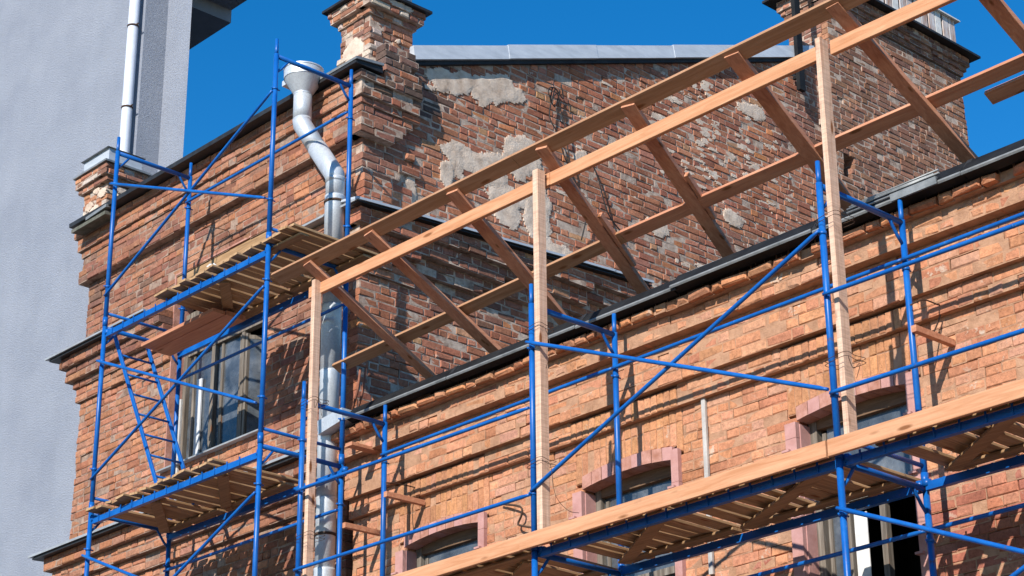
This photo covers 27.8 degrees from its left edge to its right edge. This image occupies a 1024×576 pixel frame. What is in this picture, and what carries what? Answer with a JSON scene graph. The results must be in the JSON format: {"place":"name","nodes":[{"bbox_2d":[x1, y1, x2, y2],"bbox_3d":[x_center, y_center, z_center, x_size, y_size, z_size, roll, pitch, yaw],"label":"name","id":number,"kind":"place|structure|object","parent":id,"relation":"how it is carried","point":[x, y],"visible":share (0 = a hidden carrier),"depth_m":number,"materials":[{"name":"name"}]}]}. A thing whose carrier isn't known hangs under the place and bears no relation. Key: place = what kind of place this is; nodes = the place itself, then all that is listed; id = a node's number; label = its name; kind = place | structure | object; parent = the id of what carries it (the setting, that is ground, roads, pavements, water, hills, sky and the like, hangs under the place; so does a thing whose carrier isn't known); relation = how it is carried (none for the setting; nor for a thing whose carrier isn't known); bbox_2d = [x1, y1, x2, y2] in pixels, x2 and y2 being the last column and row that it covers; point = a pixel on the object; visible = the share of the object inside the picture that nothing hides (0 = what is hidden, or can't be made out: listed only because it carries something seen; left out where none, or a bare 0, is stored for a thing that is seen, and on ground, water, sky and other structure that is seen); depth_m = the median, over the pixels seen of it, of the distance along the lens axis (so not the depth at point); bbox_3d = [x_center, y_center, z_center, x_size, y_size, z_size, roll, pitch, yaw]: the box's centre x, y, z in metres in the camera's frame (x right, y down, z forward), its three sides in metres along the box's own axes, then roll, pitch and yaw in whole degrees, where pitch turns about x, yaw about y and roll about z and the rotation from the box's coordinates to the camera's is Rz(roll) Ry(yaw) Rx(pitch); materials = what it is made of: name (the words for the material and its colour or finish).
{"place":"outdoors","nodes":[
{"label":"outdoors","id":0,"kind":"place"},
{"bbox_2d":[0,0,246,575],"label":"rendered tower","id":1,"kind":"structure","parent":0,"point":[81,81],"depth_m":28.30,"materials":[{"name":"grey paint"}]},
{"bbox_2d":[183,0,1023,156],"label":"sky","id":2,"kind":"structure","parent":0,"point":[230,72],"materials":[{"name":"blue"}]},
{"label":"ground","id":3,"kind":"structure","parent":0,"visible":0},
{"bbox_2d":[81,38,354,575],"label":"scaffold","id":4,"kind":"object","parent":3,"relation":"on","point":[208,343],"visible":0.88,"depth_m":20.59,"materials":[{"name":"blue metal"}]},
{"bbox_2d":[85,487,234,532],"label":"deck panel","id":5,"kind":"structure","parent":4,"relation":"on","point":[162,510],"depth_m":20.77,"materials":[{"name":"brown wood"}]},
{"bbox_2d":[114,335,194,504],"bbox_3d":[-3.678,1.315,21.214,0.422,2.041,1.100,19,-30,-39],"label":"ladder","id":6,"kind":"object","parent":5,"relation":"on","point":[138,419],"visible":0.77,"depth_m":21.24,"materials":[{"name":"blue metal"}]},
{"bbox_2d":[141,308,245,355],"bbox_3d":[-3.326,0.460,21.471,0.405,0.060,1.350,19,-30,-39],"label":"plank","id":7,"kind":"object","parent":4,"relation":"on","point":[209,323],"visible":0.98,"depth_m":21.40,"materials":[{"name":"brown wood"}]},
{"bbox_2d":[149,458,304,509],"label":"deck panel","id":8,"kind":"structure","parent":4,"relation":"on","point":[235,489],"depth_m":20.01,"materials":[{"name":"brown wood"}]},
{"bbox_2d":[200,473,292,508],"bbox_3d":[-2.644,2.030,20.550,0.160,0.065,1.301,20,-30,-40],"label":"plank","id":9,"kind":"object","parent":8,"relation":"on","point":[269,477],"visible":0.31,"depth_m":20.16,"materials":[{"name":"brown wood"}]},
{"bbox_2d":[154,264,300,319],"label":"deck panel","id":10,"kind":"structure","parent":4,"relation":"on","point":[230,293],"depth_m":20.84,"materials":[{"name":"brown wood"}]},
{"bbox_2d":[218,223,377,292],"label":"deck panel","id":11,"kind":"structure","parent":4,"relation":"on","point":[303,240],"depth_m":20.00,"materials":[{"name":"brown wood"}]},
{"bbox_2d":[28,0,980,575],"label":"brick building","id":12,"kind":"structure","parent":3,"relation":"on","point":[430,120],"depth_m":23.25,"materials":[{"name":"brick"}]},
{"bbox_2d":[175,399,182,473],"bbox_3d":[-3.645,1.642,22.653,0.030,0.891,0.042,19,-30,-39],"label":"conduit","id":13,"kind":"object","parent":12,"relation":"attached to","point":[179,425],"visible":0.54,"depth_m":22.69,"materials":[{"name":"white plastic"}]},
{"bbox_2d":[180,285,262,458],"bbox_3d":[-2.934,0.968,22.764,0.466,1.840,1.760,19,-30,-39],"label":"window","id":14,"kind":"structure","parent":12,"relation":"in","point":[209,420],"depth_m":22.66,"materials":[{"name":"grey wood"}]},
{"bbox_2d":[283,61,356,575],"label":"drainpipe","id":15,"kind":"object","parent":12,"relation":"attached to","point":[302,84],"visible":0.85,"depth_m":20.46,"materials":[{"name":"metal"}]},
{"bbox_2d":[548,85,619,239],"bbox_3d":[0.854,-1.379,23.814,1.219,1.864,0.046,19,-30,-39],"label":"cable","id":16,"kind":"object","parent":12,"relation":"attached to","point":[553,96],"visible":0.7,"depth_m":23.80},
{"bbox_2d":[293,160,1023,575],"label":"scaffold","id":17,"kind":"object","parent":3,"relation":"on","point":[925,486],"visible":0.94,"depth_m":14.88,"materials":[{"name":"blue metal"}]},
{"bbox_2d":[392,536,521,575],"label":"toe board","id":18,"kind":"object","parent":17,"relation":"attached to","point":[498,550],"visible":1,"depth_m":16.20,"materials":[{"name":"brown wood"}]},
{"bbox_2d":[443,549,617,575],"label":"deck panel","id":19,"kind":"structure","parent":17,"relation":"on","point":[518,564],"depth_m":16.35,"materials":[{"name":"brown wood"}]},
{"bbox_2d":[271,0,1023,575],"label":"timber frame","id":20,"kind":"object","parent":17,"relation":"on","point":[697,204],"visible":0.86,"depth_m":16.48,"materials":[{"name":"brown wood"}]},
{"bbox_2d":[293,531,324,542],"bbox_3d":[-1.743,2.189,18.040,0.188,0.105,0.387,19,-30,-39],"label":"tie wire","id":21,"kind":"object","parent":20,"relation":"attached to","point":[310,538],"visible":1,"depth_m":18.01,"materials":[{"name":"grey metal"}]},
{"bbox_2d":[298,396,328,415],"bbox_3d":[-1.752,1.102,18.501,0.188,0.223,0.389,19,-30,-39],"label":"tie wire","id":22,"kind":"object","parent":20,"relation":"attached to","point":[314,403],"visible":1,"depth_m":18.47,"materials":[{"name":"grey metal"}]},
{"bbox_2d":[525,322,553,367],"bbox_3d":[0.250,0.484,16.397,0.176,0.423,0.314,19,-30,-39],"label":"tie wire","id":23,"kind":"object","parent":20,"relation":"attached to","point":[546,331],"visible":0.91,"depth_m":16.43,"materials":[{"name":"grey metal"}]},
{"bbox_2d":[527,456,577,512],"bbox_3d":[0.354,1.535,15.839,0.176,0.555,0.592,19,-30,-39],"label":"tie wire","id":24,"kind":"object","parent":20,"relation":"attached to","point":[552,475],"visible":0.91,"depth_m":15.96,"materials":[{"name":"grey metal"}]},
{"bbox_2d":[814,210,854,230],"bbox_3d":[2.261,-0.467,14.477,0.207,0.065,0.248,19,-30,-39],"label":"tie wire","id":25,"kind":"object","parent":20,"relation":"attached to","point":[837,214],"visible":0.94,"depth_m":14.43,"materials":[{"name":"grey metal"}]},
{"bbox_2d":[825,351,865,378],"bbox_3d":[2.277,0.556,14.023,0.221,0.203,0.285,19,-30,-39],"label":"tie wire","id":26,"kind":"object","parent":20,"relation":"attached to","point":[849,360],"visible":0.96,"depth_m":13.99,"materials":[{"name":"grey metal"}]},
{"bbox_2d":[549,506,749,563],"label":"deck panel","id":27,"kind":"structure","parent":17,"relation":"on","point":[672,536],"depth_m":15.69,"materials":[{"name":"brown wood"}]},
{"bbox_2d":[519,440,828,550],"bbox_3d":[1.082,1.510,14.790,0.030,0.118,2.995,19,-30,-39],"label":"toe board","id":28,"kind":"object","parent":17,"relation":"attached to","point":[790,460],"visible":1,"depth_m":14.67,"materials":[{"name":"brown wood"}]},
{"bbox_2d":[671,456,920,529],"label":"deck panel","id":29,"kind":"structure","parent":17,"relation":"on","point":[823,489],"depth_m":14.77,"materials":[{"name":"brown wood"}]},
{"bbox_2d":[827,379,1023,456],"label":"toe board","id":30,"kind":"object","parent":17,"relation":"attached to","point":[1004,394],"visible":1,"depth_m":13.21,"materials":[{"name":"brown wood"}]},
{"bbox_2d":[875,399,1023,471],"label":"deck panel","id":31,"kind":"structure","parent":17,"relation":"on","point":[975,450],"depth_m":13.73,"materials":[{"name":"brown wood"}]},
{"bbox_2d":[331,139,1023,575],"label":"brick building","id":32,"kind":"structure","parent":3,"relation":"on","point":[975,291],"depth_m":16.43,"materials":[{"name":"orange brick"}]},
{"bbox_2d":[351,368,361,409],"bbox_3d":[-1.524,1.001,20.325,0.036,0.431,0.144,19,-30,-39],"label":"iron rod","id":33,"kind":"object","parent":32,"relation":"on","point":[357,389],"visible":0.79,"depth_m":20.32,"materials":[{"name":"brown metal"}]},
{"bbox_2d":[342,522,380,535],"bbox_3d":[-1.400,2.255,19.360,0.436,0.055,0.045,19,-30,-39],"label":"spacer board","id":34,"kind":"object","parent":32,"relation":"attached to","point":[360,528],"visible":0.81,"depth_m":19.33,"materials":[{"name":"brown wood"}]},
{"bbox_2d":[357,368,366,406],"bbox_3d":[-1.467,0.998,20.259,0.036,0.429,0.144,19,-30,-39],"label":"iron rod","id":35,"kind":"object","parent":32,"relation":"on","point":[363,387],"visible":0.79,"depth_m":20.25,"materials":[{"name":"brown metal"}]},
{"bbox_2d":[345,441,380,453],"bbox_3d":[-1.394,1.520,19.625,0.395,0.040,0.100,19,-30,-39],"label":"spacer board","id":36,"kind":"object","parent":32,"relation":"attached to","point":[360,447],"visible":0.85,"depth_m":19.57,"materials":[{"name":"brown wood"}]},
{"bbox_2d":[386,482,420,498],"bbox_3d":[-1.026,1.847,19.085,0.087,0.136,0.464,-19,-29,37],"label":"anchor wire","id":37,"kind":"object","parent":32,"relation":"attached to","point":[403,485],"visible":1,"depth_m":19.17,"materials":[{"name":"black metal"}]},
{"bbox_2d":[384,491,424,505],"bbox_3d":[-0.987,1.935,19.024,0.456,0.055,0.045,19,-30,-39],"label":"spacer board","id":38,"kind":"object","parent":32,"relation":"attached to","point":[404,498],"visible":1,"depth_m":19.00,"materials":[{"name":"brown wood"}]},
{"bbox_2d":[416,527,477,567],"bbox_3d":[-0.496,3.318,18.525,0.090,2.340,1.050,19,-30,-39],"label":"window","id":39,"kind":"structure","parent":32,"relation":"in","point":[464,541],"depth_m":18.99,"materials":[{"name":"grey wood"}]},
{"bbox_2d":[505,504,530,528],"bbox_3d":[0.043,1.988,18.087,0.035,0.349,0.472,16,-28,-34],"label":"wall hook","id":40,"kind":"object","parent":32,"relation":"attached to","point":[520,517],"depth_m":18.03,"materials":[{"name":"metal"}]},
{"bbox_2d":[595,466,674,575],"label":"window","id":41,"kind":"structure","parent":32,"relation":"in","point":[653,481],"depth_m":17.33,"materials":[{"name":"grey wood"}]},
{"bbox_2d":[701,398,714,574],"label":"conduit","id":42,"kind":"object","parent":32,"relation":"attached to","point":[706,463],"visible":0.69,"depth_m":16.64,"materials":[{"name":"white plastic"}]},
{"bbox_2d":[809,390,911,575],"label":"window","id":43,"kind":"structure","parent":32,"relation":"in","point":[870,412],"depth_m":15.58,"materials":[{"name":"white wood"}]},
{"bbox_2d":[910,299,940,331],"bbox_3d":[3.014,0.158,15.054,0.092,0.204,0.468,-13,-26,28],"label":"anchor wire","id":44,"kind":"object","parent":32,"relation":"attached to","point":[931,302],"visible":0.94,"depth_m":15.11,"materials":[{"name":"grey metal"}]},
{"bbox_2d":[911,324,955,346],"bbox_3d":[3.043,0.347,14.957,0.466,0.055,0.045,19,-30,-39],"label":"spacer board","id":45,"kind":"object","parent":32,"relation":"attached to","point":[932,335],"visible":1,"depth_m":14.93,"materials":[{"name":"brown wood"}]}
]}

